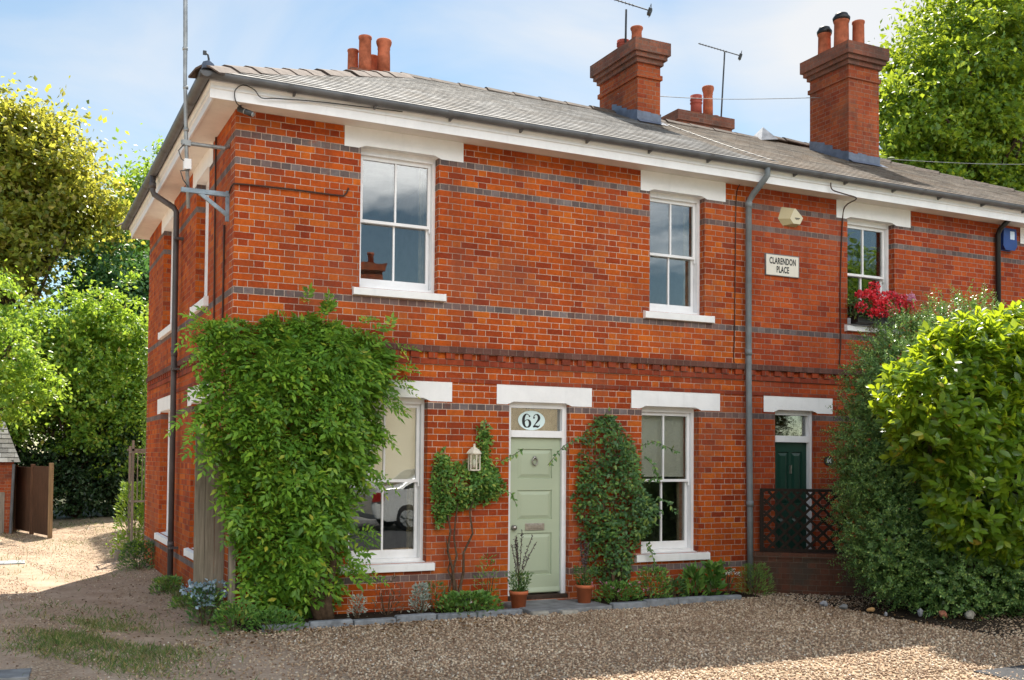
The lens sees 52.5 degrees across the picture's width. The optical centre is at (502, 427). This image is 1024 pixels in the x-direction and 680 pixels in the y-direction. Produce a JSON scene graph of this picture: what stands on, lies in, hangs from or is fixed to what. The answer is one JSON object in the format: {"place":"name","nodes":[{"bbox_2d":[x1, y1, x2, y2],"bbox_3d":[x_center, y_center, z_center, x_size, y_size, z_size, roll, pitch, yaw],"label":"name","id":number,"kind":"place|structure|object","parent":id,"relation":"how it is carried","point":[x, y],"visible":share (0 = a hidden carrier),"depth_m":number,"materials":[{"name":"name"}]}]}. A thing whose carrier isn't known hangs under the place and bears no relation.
{"place":"outdoors","nodes":[
{"label":"outdoors","id":0,"kind":"place"},
{"bbox_2d":[0,519,259,679],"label":"grass","id":1,"kind":"structure","parent":0,"point":[79,636],"depth_m":10.14,"materials":[{"name":"green plant"}]},
{"bbox_2d":[0,529,283,679],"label":"lane gravel","id":2,"kind":"structure","parent":0,"point":[75,532],"depth_m":14.53,"materials":[{"name":"beige gravel"}]},
{"bbox_2d":[0,0,946,453],"label":"sky","id":3,"kind":"structure","parent":0,"point":[123,57],"materials":[{"name":"blue"}]},
{"bbox_2d":[0,464,1023,679],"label":"ground","id":4,"kind":"structure","parent":0,"point":[61,585],"depth_m":10.59,"materials":[{"name":"beige gravel"}]},
{"bbox_2d":[0,415,20,533],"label":"shed","id":5,"kind":"structure","parent":4,"relation":"on","point":[9,456],"depth_m":24.36,"materials":[{"name":"brick"}]},
{"bbox_2d":[0,560,24,564],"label":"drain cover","id":6,"kind":"object","parent":4,"relation":"on","point":[7,562],"visible":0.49,"depth_m":17.70,"materials":[{"name":"metal"}]},
{"bbox_2d":[0,668,31,679],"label":"paving slab","id":7,"kind":"structure","parent":4,"relation":"on","point":[16,674],"depth_m":8.67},
{"bbox_2d":[13,463,53,538],"bbox_3d":[-11.009,1.770,24.270,0.118,1.900,2.903,2,-2,-40],"label":"lane fence","id":8,"kind":"object","parent":4,"relation":"on","point":[33,501],"visible":0.81,"depth_m":24.13,"materials":[{"name":"brown wood"}]},
{"bbox_2d":[0,259,86,433],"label":"overhanging tree","id":9,"kind":"object","parent":4,"relation":"on","point":[29,394],"visible":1,"depth_m":23.80,"materials":[{"name":"green plant"}]},
{"bbox_2d":[0,72,145,318],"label":"chestnut tree","id":10,"kind":"object","parent":4,"relation":"on","point":[55,199],"visible":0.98,"depth_m":34.20,"materials":[{"name":"green plant"}]},
{"bbox_2d":[0,256,148,516],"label":"broadleaf tree","id":11,"kind":"object","parent":4,"relation":"on","point":[104,331],"visible":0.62,"depth_m":30.06,"materials":[{"name":"green plant"}]},
{"bbox_2d":[8,374,146,520],"bbox_3d":[-12.700,0.777,30.982,10.483,5.928,5.561,1,-2,-26],"label":"dark thicket","id":12,"kind":"object","parent":4,"relation":"on","point":[90,490],"visible":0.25,"depth_m":29.85,"materials":[{"name":"green plant"}]},
{"bbox_2d":[20,214,149,389],"bbox_3d":[-12.769,-2.695,36.938,7.032,11.031,7.514,0,-2,15],"label":"broadleaf tree","id":13,"kind":"object","parent":4,"relation":"on","point":[105,277],"visible":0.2,"depth_m":35.72,"materials":[{"name":"green plant"}]},
{"bbox_2d":[64,123,163,275],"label":"broadleaf tree","id":14,"kind":"object","parent":4,"relation":"on","point":[145,168],"visible":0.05,"depth_m":41.63,"materials":[{"name":"green plant"}]},
{"bbox_2d":[110,480,144,557],"bbox_3d":[-6.724,1.669,18.958,0.887,1.471,0.671,1,-2,-26],"label":"shrub","id":15,"kind":"object","parent":4,"relation":"on","point":[124,504],"visible":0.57,"depth_m":18.86,"materials":[{"name":"green plant"}]},
{"bbox_2d":[114,440,145,559],"bbox_3d":[-6.611,1.268,18.582,0.620,2.270,0.620,1,-2,-26],"label":"plant support","id":16,"kind":"object","parent":4,"relation":"on","point":[131,495],"visible":0.48,"depth_m":18.41,"materials":[{"name":"brown wood"}]},
{"bbox_2d":[106,539,154,570],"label":"shrub","id":17,"kind":"object","parent":4,"relation":"on","point":[137,545],"visible":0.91,"depth_m":16.63,"materials":[{"name":"green plant"}]},
{"bbox_2d":[135,330,147,528],"bbox_3d":[-6.814,-0.113,22.946,1.868,5.456,8.542,1,-2,-26],"label":"tall hedge","id":18,"kind":"object","parent":4,"relation":"on","point":[143,438],"visible":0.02,"depth_m":25.78,"materials":[{"name":"green plant"}]},
{"bbox_2d":[148,573,184,594],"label":"shrub","id":19,"kind":"object","parent":4,"relation":"on","point":[174,579],"visible":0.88,"depth_m":13.88,"materials":[{"name":"green plant"}]},
{"bbox_2d":[167,592,192,608],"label":"shrub","id":20,"kind":"object","parent":4,"relation":"on","point":[173,602],"visible":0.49,"depth_m":12.52,"materials":[{"name":"green plant"}]},
{"bbox_2d":[179,578,227,625],"bbox_3d":[-3.220,1.898,11.149,0.516,0.575,0.402,1,-2,-26],"label":"blue flower plant","id":21,"kind":"object","parent":4,"relation":"on","point":[209,601],"visible":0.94,"depth_m":11.15,"materials":[{"name":"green plant"}]},
{"bbox_2d":[192,434,237,625],"bbox_3d":[-3.106,1.141,11.331,0.515,2.140,0.252,0,-2,14],"label":"fence panel","id":22,"kind":"object","parent":4,"relation":"on","point":[208,559],"visible":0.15,"depth_m":11.31,"materials":[{"name":"brown wood"}]},
{"bbox_2d":[210,598,258,633],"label":"shrub","id":23,"kind":"object","parent":4,"relation":"on","point":[233,606],"visible":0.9,"depth_m":10.80,"materials":[{"name":"green plant"}]},
{"bbox_2d":[243,607,307,634],"bbox_3d":[-2.342,2.006,10.687,0.657,0.311,0.451,1,-2,-26],"label":"shrub","id":24,"kind":"object","parent":4,"relation":"on","point":[275,612],"visible":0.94,"depth_m":10.70,"materials":[{"name":"green plant"}]},
{"bbox_2d":[262,622,308,631],"bbox_3d":[-2.256,2.160,10.764,0.480,0.242,0.097,1,-2,-24],"label":"edging stone","id":25,"kind":"object","parent":4,"relation":"on","point":[284,626],"visible":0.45,"depth_m":10.72,"materials":[{"name":"grey stone"}]},
{"bbox_2d":[163,283,420,620],"bbox_3d":[-2.121,0.304,11.132,2.856,3.847,1.050,1,-2,-26],"label":"wisteria","id":26,"kind":"object","parent":4,"relation":"on","point":[316,538],"visible":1,"depth_m":11.05,"materials":[{"name":"green plant"}]},
{"bbox_2d":[308,619,352,627],"bbox_3d":[-1.823,2.166,10.984,0.471,0.251,0.100,1,-2,-26],"label":"edging stone","id":27,"kind":"object","parent":4,"relation":"on","point":[327,623],"visible":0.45,"depth_m":10.95,"materials":[{"name":"grey stone"}]},
{"bbox_2d":[353,617,395,625],"bbox_3d":[-1.389,2.182,11.187,0.470,0.239,0.104,1,-2,-26],"label":"edging stone","id":28,"kind":"object","parent":4,"relation":"on","point":[369,621],"visible":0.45,"depth_m":11.14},
{"bbox_2d":[394,613,435,622],"bbox_3d":[-0.962,2.182,11.408,0.470,0.259,0.097,1,-2,-26],"label":"edging stone","id":29,"kind":"object","parent":4,"relation":"on","point":[412,617],"visible":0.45,"depth_m":11.37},
{"bbox_2d":[117,25,769,619],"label":"brick house","id":30,"kind":"structure","parent":4,"relation":"on","point":[543,279],"depth_m":13.07,"materials":[{"name":"red brick"}]},
{"bbox_2d":[154,395,169,544],"bbox_3d":[-5.065,0.635,15.949,0.389,2.232,1.806,1,-2,-26],"label":"window","id":31,"kind":"structure","parent":30,"relation":"in","point":[163,404],"depth_m":16.34,"materials":[{"name":"white paint"}]},
{"bbox_2d":[158,202,173,339],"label":"window","id":32,"kind":"structure","parent":30,"relation":"in","point":[167,221],"depth_m":16.31,"materials":[{"name":"white paint"}]},
{"bbox_2d":[184,384,208,559],"bbox_3d":[-3.761,0.563,13.228,0.389,2.232,1.682,1,-2,-26],"label":"window","id":33,"kind":"structure","parent":30,"relation":"in","point":[188,552],"depth_m":13.47,"materials":[{"name":"white paint"}]},
{"bbox_2d":[190,142,213,315],"bbox_3d":[-3.716,-2.462,13.280,0.389,1.984,1.492,1,-2,-26],"label":"window","id":34,"kind":"structure","parent":30,"relation":"in","point":[201,173],"depth_m":13.52,"materials":[{"name":"white paint"}]},
{"bbox_2d":[178,0,229,221],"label":"aerial mast","id":35,"kind":"object","parent":30,"relation":"attached to","point":[186,143],"visible":0.99,"depth_m":11.43,"materials":[{"name":"metal"}]},
{"bbox_2d":[213,137,216,319],"bbox_3d":[-3.418,-2.234,12.303,0.018,2.460,0.090,1,-2,-26],"label":"wall cable","id":36,"kind":"object","parent":30,"relation":"attached to","point":[214,232],"depth_m":12.31,"materials":[{"name":"grey plastic"}]},
{"bbox_2d":[221,225,224,320],"bbox_3d":[-3.174,-1.654,11.764,0.021,1.287,0.040,1,-2,-26],"label":"wall cable","id":37,"kind":"object","parent":30,"relation":"attached to","point":[223,271],"depth_m":11.75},
{"bbox_2d":[237,105,254,116],"bbox_3d":[-2.783,-3.438,11.231,0.201,0.160,0.063,0,-2,13],"label":"security camera","id":38,"kind":"object","parent":30,"relation":"attached to","point":[245,111],"visible":0.99,"depth_m":11.21,"materials":[{"name":"metal"}]},
{"bbox_2d":[228,183,348,196],"bbox_3d":[-2.403,-2.671,11.691,1.325,0.172,0.234,1,-2,-26],"label":"wall cable","id":39,"kind":"object","parent":30,"relation":"attached to","point":[286,189],"depth_m":11.56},
{"bbox_2d":[234,85,402,111],"bbox_3d":[-2.039,-3.539,11.503,1.889,0.188,0.211,1,-2,-26],"label":"fascia cable","id":40,"kind":"object","parent":30,"relation":"attached to","point":[308,100],"visible":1,"depth_m":11.36,"materials":[{"name":"metal"}]},
{"bbox_2d":[328,380,451,573],"bbox_3d":[-1.366,0.562,12.156,1.532,2.239,0.389,1,-2,-26],"label":"window","id":41,"kind":"structure","parent":30,"relation":"in","point":[408,467],"depth_m":12.33,"materials":[{"name":"white paint"}]},
{"bbox_2d":[345,125,463,301],"bbox_3d":[-1.213,-2.481,12.311,1.484,1.964,0.389,1,-2,-26],"label":"window","id":42,"kind":"structure","parent":30,"relation":"in","point":[379,146],"depth_m":12.33,"materials":[{"name":"white paint"}]},
{"bbox_2d":[466,444,481,470],"bbox_3d":[-0.350,0.356,12.383,0.200,0.324,0.212,1,-2,-26],"label":"wall lantern","id":43,"kind":"object","parent":30,"relation":"attached to","point":[472,451],"depth_m":12.35,"materials":[{"name":"beige metal"}]},
{"bbox_2d":[510,437,559,592],"bbox_3d":[0.400,1.097,12.963,0.713,1.936,0.109,1,-2,-26],"label":"front door","id":44,"kind":"structure","parent":30,"relation":"in","point":[536,484],"depth_m":12.99,"materials":[{"name":"green paint"}]},
{"bbox_2d":[615,0,651,42],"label":"tv aerial","id":45,"kind":"object","parent":30,"relation":"attached to","point":[649,10],"visible":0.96,"depth_m":17.49,"materials":[{"name":"metal"}]},
{"bbox_2d":[631,390,719,562],"bbox_3d":[2.241,0.648,13.883,1.420,2.244,0.389,1,-2,-26],"label":"window","id":46,"kind":"structure","parent":30,"relation":"in","point":[667,417],"depth_m":13.96,"materials":[{"name":"white paint"}]},
{"bbox_2d":[641,170,725,323],"bbox_3d":[2.364,-2.396,14.023,1.379,1.969,0.389,1,-2,-26],"label":"window","id":47,"kind":"structure","parent":30,"relation":"in","point":[687,192],"depth_m":14.05,"materials":[{"name":"white paint"}]},
{"bbox_2d":[733,184,739,364],"bbox_3d":[3.215,-2.100,14.240,0.097,2.504,0.037,1,-2,-12],"label":"wall cable","id":48,"kind":"object","parent":30,"relation":"attached to","point":[735,273],"depth_m":14.24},
{"bbox_2d":[436,611,476,620],"bbox_3d":[-0.526,2.198,11.607,0.471,0.247,0.117,1,-2,-26],"label":"edging stone","id":49,"kind":"object","parent":4,"relation":"on","point":[446,616],"visible":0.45,"depth_m":11.55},
{"bbox_2d":[235,591,758,631],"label":"soil","id":50,"kind":"structure","parent":4,"relation":"on","point":[366,615],"depth_m":11.86,"materials":[{"name":"brown soil"}]},
{"bbox_2d":[347,593,367,617],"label":"silver plant","id":51,"kind":"object","parent":50,"relation":"on","point":[361,596],"visible":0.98,"depth_m":11.45,"materials":[{"name":"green plant"}]},
{"bbox_2d":[371,575,404,614],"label":"shrub","id":52,"kind":"object","parent":50,"relation":"on","point":[390,594],"visible":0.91,"depth_m":11.72,"materials":[{"name":"green plant"}]},
{"bbox_2d":[408,582,430,612],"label":"silver plant","id":53,"kind":"object","parent":50,"relation":"on","point":[421,596],"visible":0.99,"depth_m":11.70,"materials":[{"name":"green plant"}]},
{"bbox_2d":[420,579,451,612],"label":"shrub","id":54,"kind":"object","parent":50,"relation":"on","point":[436,595],"visible":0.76,"depth_m":11.93,"materials":[{"name":"green plant"}]},
{"bbox_2d":[434,589,504,614],"bbox_3d":[-0.401,2.009,11.903,0.885,0.313,0.666,1,-2,-26],"label":"shrub","id":55,"kind":"object","parent":50,"relation":"on","point":[480,597],"visible":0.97,"depth_m":11.84,"materials":[{"name":"green plant"}]},
{"bbox_2d":[428,419,523,608],"bbox_3d":[-0.291,1.032,12.337,1.228,2.279,0.291,1,-2,-26],"label":"climbing rose","id":56,"kind":"object","parent":50,"relation":"on","point":[490,481],"visible":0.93,"depth_m":12.29,"materials":[{"name":"green plant"}]},
{"bbox_2d":[473,553,500,607],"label":"shrub","id":57,"kind":"object","parent":50,"relation":"on","point":[493,560],"visible":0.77,"depth_m":12.28,"materials":[{"name":"green plant"}]},
{"bbox_2d":[561,599,611,610],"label":"step slab","id":58,"kind":"structure","parent":50,"relation":"on","point":[593,605],"depth_m":12.54,"materials":[{"name":"grey stone"}]},
{"bbox_2d":[572,539,598,602],"bbox_3d":[1.006,1.758,12.727,0.336,0.778,0.327,0,-2,21],"label":"plant pot","id":59,"kind":"object","parent":58,"relation":"on","point":[584,591],"visible":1,"depth_m":12.69,"materials":[{"name":"ceramic"}]},
{"bbox_2d":[548,407,679,599],"bbox_3d":[1.472,0.969,13.118,1.992,2.484,0.397,1,-2,-26],"label":"climbing rose","id":60,"kind":"object","parent":50,"relation":"on","point":[645,501],"visible":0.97,"depth_m":13.10,"materials":[{"name":"green plant"}]},
{"bbox_2d":[591,579,648,602],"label":"shrub","id":61,"kind":"object","parent":50,"relation":"on","point":[627,592],"visible":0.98,"depth_m":12.87,"materials":[{"name":"green plant"}]},
{"bbox_2d":[631,564,673,599],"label":"shrub","id":62,"kind":"object","parent":50,"relation":"on","point":[656,570],"visible":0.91,"depth_m":13.08,"materials":[{"name":"green plant"}]},
{"bbox_2d":[662,575,689,597],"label":"shrub","id":63,"kind":"object","parent":50,"relation":"on","point":[675,584],"visible":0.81,"depth_m":13.30,"materials":[{"name":"green plant"}]},
{"bbox_2d":[679,560,708,596],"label":"shrub","id":64,"kind":"object","parent":50,"relation":"on","point":[696,577],"visible":0.94,"depth_m":13.37,"materials":[{"name":"green plant"}]},
{"bbox_2d":[699,559,728,595],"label":"shrub","id":65,"kind":"object","parent":50,"relation":"on","point":[715,581],"visible":0.88,"depth_m":13.49,"materials":[{"name":"green plant"}]},
{"bbox_2d":[722,561,739,594],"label":"white flower plant","id":66,"kind":"object","parent":50,"relation":"on","point":[729,579],"visible":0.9,"depth_m":13.64,"materials":[{"name":"green plant"}]},
{"bbox_2d":[734,562,775,596],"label":"shrub","id":67,"kind":"object","parent":50,"relation":"on","point":[758,574],"visible":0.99,"depth_m":13.68,"materials":[{"name":"green plant"}]},
{"bbox_2d":[475,608,522,617],"bbox_3d":[-0.046,2.207,11.833,0.571,0.251,0.104,1,-2,-26],"label":"edging stone","id":68,"kind":"object","parent":4,"relation":"on","point":[513,611],"visible":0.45,"depth_m":11.79,"materials":[{"name":"grey stone"}]},
{"bbox_2d":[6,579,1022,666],"bbox_3d":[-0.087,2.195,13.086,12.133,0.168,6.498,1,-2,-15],"label":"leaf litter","id":69,"kind":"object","parent":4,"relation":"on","point":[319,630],"visible":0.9,"depth_m":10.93,"materials":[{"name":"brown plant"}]},
{"bbox_2d":[530,610,548,615],"bbox_3d":[0.418,2.220,11.871,0.220,0.235,0.090,1,-2,-28],"label":"edging brick","id":70,"kind":"object","parent":4,"relation":"on","point":[543,612],"visible":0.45,"depth_m":11.84,"materials":[{"name":"stone"}]},
{"bbox_2d":[502,599,586,613],"bbox_3d":[0.490,2.287,12.400,0.750,0.335,0.785,1,-2,-26],"label":"doorstep","id":71,"kind":"object","parent":4,"relation":"on","point":[553,605],"visible":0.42,"depth_m":12.27,"materials":[{"name":"grey stone"}]},
{"bbox_2d":[504,530,536,608],"bbox_3d":[0.194,1.679,12.261,0.369,0.938,0.352,0,-2,28],"label":"plant pot","id":72,"kind":"object","parent":71,"relation":"on","point":[519,594],"visible":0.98,"depth_m":12.23,"materials":[{"name":"ceramic"}]},
{"bbox_2d":[559,609,577,614],"bbox_3d":[0.765,2.230,12.026,0.221,0.230,0.095,1,-2,-26],"label":"edging brick","id":73,"kind":"object","parent":4,"relation":"on","point":[569,611],"visible":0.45,"depth_m":11.99,"materials":[{"name":"stone"}]},
{"bbox_2d":[610,601,646,608],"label":"edging stone","id":74,"kind":"object","parent":4,"relation":"on","point":[628,604],"visible":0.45,"depth_m":12.59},
{"bbox_2d":[643,597,677,606],"bbox_3d":[1.956,2.252,12.861,0.471,0.258,0.099,1,-2,-26],"label":"edging stone","id":75,"kind":"object","parent":4,"relation":"on","point":[656,602],"visible":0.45,"depth_m":12.82,"materials":[{"name":"grey stone"}]},
{"bbox_2d":[675,596,708,604],"bbox_3d":[2.381,2.263,13.084,0.471,0.256,0.102,1,-2,-26],"label":"edging stone","id":76,"kind":"object","parent":4,"relation":"on","point":[691,599],"visible":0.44,"depth_m":13.04,"materials":[{"name":"grey stone"}]},
{"bbox_2d":[708,594,741,601],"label":"edging stone","id":77,"kind":"object","parent":4,"relation":"on","point":[724,597],"visible":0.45,"depth_m":13.27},
{"bbox_2d":[820,601,827,605],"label":"edge rock","id":78,"kind":"object","parent":4,"relation":"on","point":[823,603],"visible":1,"depth_m":12.70,"materials":[{"name":"grey stone"}]},
{"bbox_2d":[643,12,1023,591],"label":"brick house","id":79,"kind":"structure","parent":4,"relation":"on","point":[916,231],"depth_m":15.39,"materials":[{"name":"red brick"}]},
{"bbox_2d":[618,93,819,99],"bbox_3d":[3.800,-5.751,17.974,3.907,0.372,0.022,1,-2,-17],"label":"overhead wire","id":80,"kind":"object","parent":79,"relation":"attached to","point":[734,99],"visible":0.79,"depth_m":18.02,"materials":[{"name":"grey metal"}]},
{"bbox_2d":[661,122,777,161],"bbox_3d":[3.144,-4.324,15.600,0.106,1.461,3.028,1,-2,-23],"label":"roof cable","id":81,"kind":"object","parent":79,"relation":"on","point":[721,143],"visible":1,"depth_m":15.26,"materials":[{"name":"metal"}]},
{"bbox_2d":[698,43,741,116],"bbox_3d":[4.638,-7.257,22.143,0.924,1.981,0.289,0,-2,10],"label":"tv aerial","id":82,"kind":"object","parent":79,"relation":"attached to","point":[740,56],"visible":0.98,"depth_m":22.11,"materials":[{"name":"metal"}]},
{"bbox_2d":[765,253,798,277],"bbox_3d":[3.934,-2.276,14.611,0.600,0.302,0.024,1,-2,-26],"label":"name plaque","id":83,"kind":"object","parent":79,"relation":"attached to","point":[781,265],"visible":1,"depth_m":14.60,"materials":[{"name":"stone"}]},
{"bbox_2d":[778,207,802,226],"bbox_3d":[4.071,-2.982,14.660,0.390,0.265,0.088,1,-2,-26],"label":"alarm box","id":84,"kind":"object","parent":79,"relation":"attached to","point":[791,217],"visible":1,"depth_m":14.63,"materials":[{"name":"beige plastic"}]},
{"bbox_2d":[775,442,805,548],"bbox_3d":[4.072,1.202,14.740,0.603,1.976,0.075,1,-2,-26],"label":"front door","id":85,"kind":"structure","parent":79,"relation":"in","point":[790,458],"depth_m":14.75,"materials":[{"name":"green paint"}]},
{"bbox_2d":[824,456,833,465],"bbox_3d":[4.684,0.480,14.903,0.170,0.140,0.014,1,-2,-26],"label":"house number plate","id":86,"kind":"object","parent":79,"relation":"attached to","point":[831,458],"visible":0.57,"depth_m":14.89,"materials":[{"name":"black paint"}]},
{"bbox_2d":[830,183,856,368],"bbox_3d":[4.879,-2.149,14.779,0.281,2.580,0.669,-1,-2,30],"label":"wall cable","id":87,"kind":"object","parent":79,"relation":"attached to","point":[841,261],"depth_m":15.05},
{"bbox_2d":[836,200,910,334],"bbox_3d":[5.445,-2.346,15.499,1.472,1.928,0.389,1,-2,-26],"label":"window","id":88,"kind":"structure","parent":79,"relation":"in","point":[867,225],"depth_m":15.52,"materials":[{"name":"white paint"}]},
{"bbox_2d":[846,281,916,341],"bbox_3d":[5.534,-1.639,15.178,1.164,0.944,0.426,1,-2,-26],"label":"window box","id":89,"kind":"object","parent":79,"relation":"attached to","point":[860,316],"visible":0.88,"depth_m":15.05,"materials":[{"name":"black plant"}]},
{"bbox_2d":[880,158,1023,164],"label":"overhead wire","id":90,"kind":"object","parent":79,"relation":"attached to","point":[952,162],"visible":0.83,"depth_m":18.21,"materials":[{"name":"grey metal"}]},
{"bbox_2d":[1001,228,1016,251],"bbox_3d":[8.072,-2.997,16.576,0.321,0.350,0.092,1,-2,-26],"label":"alarm box","id":91,"kind":"object","parent":79,"relation":"attached to","point":[1008,239],"visible":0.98,"depth_m":16.53,"materials":[{"name":"blue plastic"}]},
{"bbox_2d":[1020,227,1023,243],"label":"window","id":92,"kind":"structure","parent":79,"relation":"in","point":[1021,229],"depth_m":16.78,"materials":[{"name":"white paint"}]},
{"bbox_2d":[839,604,847,608],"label":"edge rock","id":93,"kind":"object","parent":4,"relation":"on","point":[843,606],"visible":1,"depth_m":12.51,"materials":[{"name":"grey stone"}]},
{"bbox_2d":[752,551,939,596],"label":"garden wall","id":94,"kind":"structure","parent":4,"relation":"on","point":[804,572],"depth_m":13.97,"materials":[{"name":"brick"}]},
{"bbox_2d":[760,488,877,552],"bbox_3d":[4.627,1.264,13.974,2.266,0.855,0.040,0,-2,14],"label":"trellis panel","id":95,"kind":"object","parent":94,"relation":"on","point":[763,526],"visible":0.48,"depth_m":14.11,"materials":[{"name":"brown wood"}]},
{"bbox_2d":[766,593,1023,637],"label":"shrub bed soil","id":96,"kind":"object","parent":4,"relation":"on","point":[961,622],"visible":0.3,"depth_m":11.95,"materials":[{"name":"brown soil"}]},
{"bbox_2d":[866,607,874,611],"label":"edge rock","id":97,"kind":"object","parent":96,"relation":"on","point":[871,609],"visible":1,"depth_m":12.29,"materials":[{"name":"stone"}]},
{"bbox_2d":[815,279,1023,620],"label":"privet shrub","id":98,"kind":"object","parent":96,"relation":"on","point":[914,557],"visible":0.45,"depth_m":12.43,"materials":[{"name":"green plant"}]},
{"bbox_2d":[917,608,922,616],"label":"edge rock","id":99,"kind":"object","parent":96,"relation":"on","point":[920,611],"visible":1,"depth_m":11.89,"materials":[{"name":"grey stone"}]},
{"bbox_2d":[939,610,947,617],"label":"edge rock","id":100,"kind":"object","parent":96,"relation":"on","point":[942,612],"visible":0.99,"depth_m":11.75,"materials":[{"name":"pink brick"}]},
{"bbox_2d":[865,298,1023,602],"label":"laurel shrub","id":101,"kind":"object","parent":96,"relation":"on","point":[940,369],"visible":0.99,"depth_m":11.28,"materials":[{"name":"green plant"}]},
{"bbox_2d":[964,610,974,618],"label":"edge rock","id":102,"kind":"object","parent":96,"relation":"on","point":[969,614],"visible":1,"depth_m":11.73,"materials":[{"name":"stone"}]},
{"bbox_2d":[867,0,1023,191],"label":"lime tree","id":103,"kind":"object","parent":4,"relation":"on","point":[954,94],"visible":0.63,"depth_m":37.50,"materials":[{"name":"green plant"}]},
{"bbox_2d":[85,592,1023,679],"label":"gravel","id":104,"kind":"structure","parent":0,"point":[913,671],"depth_m":10.00,"materials":[{"name":"beige gravel"}]},
{"bbox_2d":[949,576,993,614],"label":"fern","id":105,"kind":"object","parent":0,"point":[972,594],"visible":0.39,"depth_m":12.15,"materials":[{"name":"green plant"}]},
{"bbox_2d":[973,665,1023,679],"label":"pavement","id":106,"kind":"structure","parent":0,"point":[1004,672],"depth_m":8.81,"materials":[{"name":"grey concrete"}]},
{"bbox_2d":[1003,577,1023,615],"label":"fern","id":107,"kind":"object","parent":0,"point":[1012,592],"visible":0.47,"depth_m":12.01,"materials":[{"name":"green plant"}]}
]}

